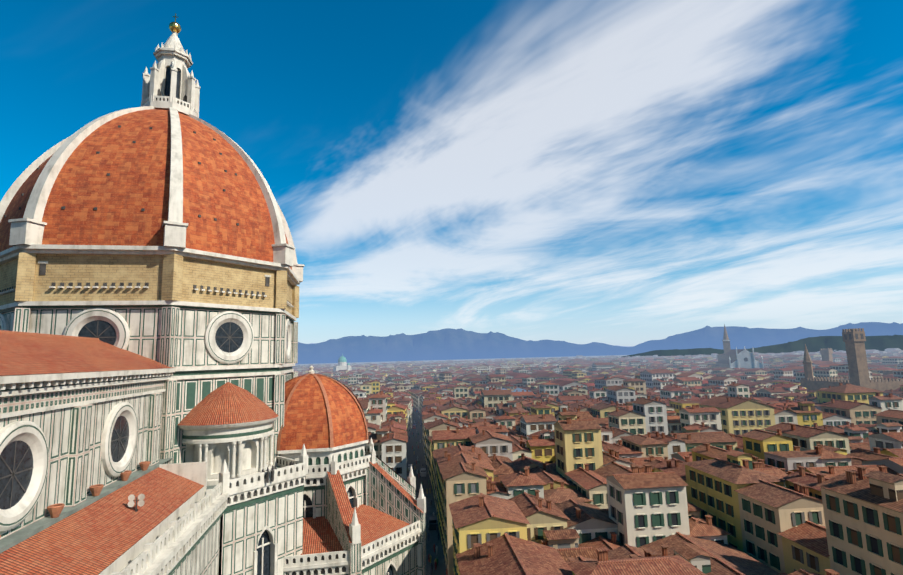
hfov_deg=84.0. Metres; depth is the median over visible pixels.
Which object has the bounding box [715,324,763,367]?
santa croce
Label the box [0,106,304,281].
duomo dome ribs
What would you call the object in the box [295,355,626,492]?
ground
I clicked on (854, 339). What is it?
towers
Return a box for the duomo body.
[0,13,445,574]
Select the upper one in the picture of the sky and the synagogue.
the sky
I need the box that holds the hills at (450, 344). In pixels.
[295,322,902,363]
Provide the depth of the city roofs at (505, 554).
105.99 m
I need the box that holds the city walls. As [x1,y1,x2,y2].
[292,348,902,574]
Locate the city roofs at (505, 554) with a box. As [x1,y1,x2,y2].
[292,348,902,574]
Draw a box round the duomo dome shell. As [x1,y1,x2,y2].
[0,109,366,450]
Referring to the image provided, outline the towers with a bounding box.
[800,328,902,390]
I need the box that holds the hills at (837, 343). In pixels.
[622,335,902,356]
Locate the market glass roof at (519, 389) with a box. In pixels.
[487,388,535,393]
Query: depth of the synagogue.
1006.85 m
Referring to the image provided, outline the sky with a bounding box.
[0,0,902,345]
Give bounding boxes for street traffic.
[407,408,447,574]
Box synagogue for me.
[333,355,350,371]
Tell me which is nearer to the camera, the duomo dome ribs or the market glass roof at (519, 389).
the duomo dome ribs
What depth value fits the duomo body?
65.62 m
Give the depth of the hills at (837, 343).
2012.46 m
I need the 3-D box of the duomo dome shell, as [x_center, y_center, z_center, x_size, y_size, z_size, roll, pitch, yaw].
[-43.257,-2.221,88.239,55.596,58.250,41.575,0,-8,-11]

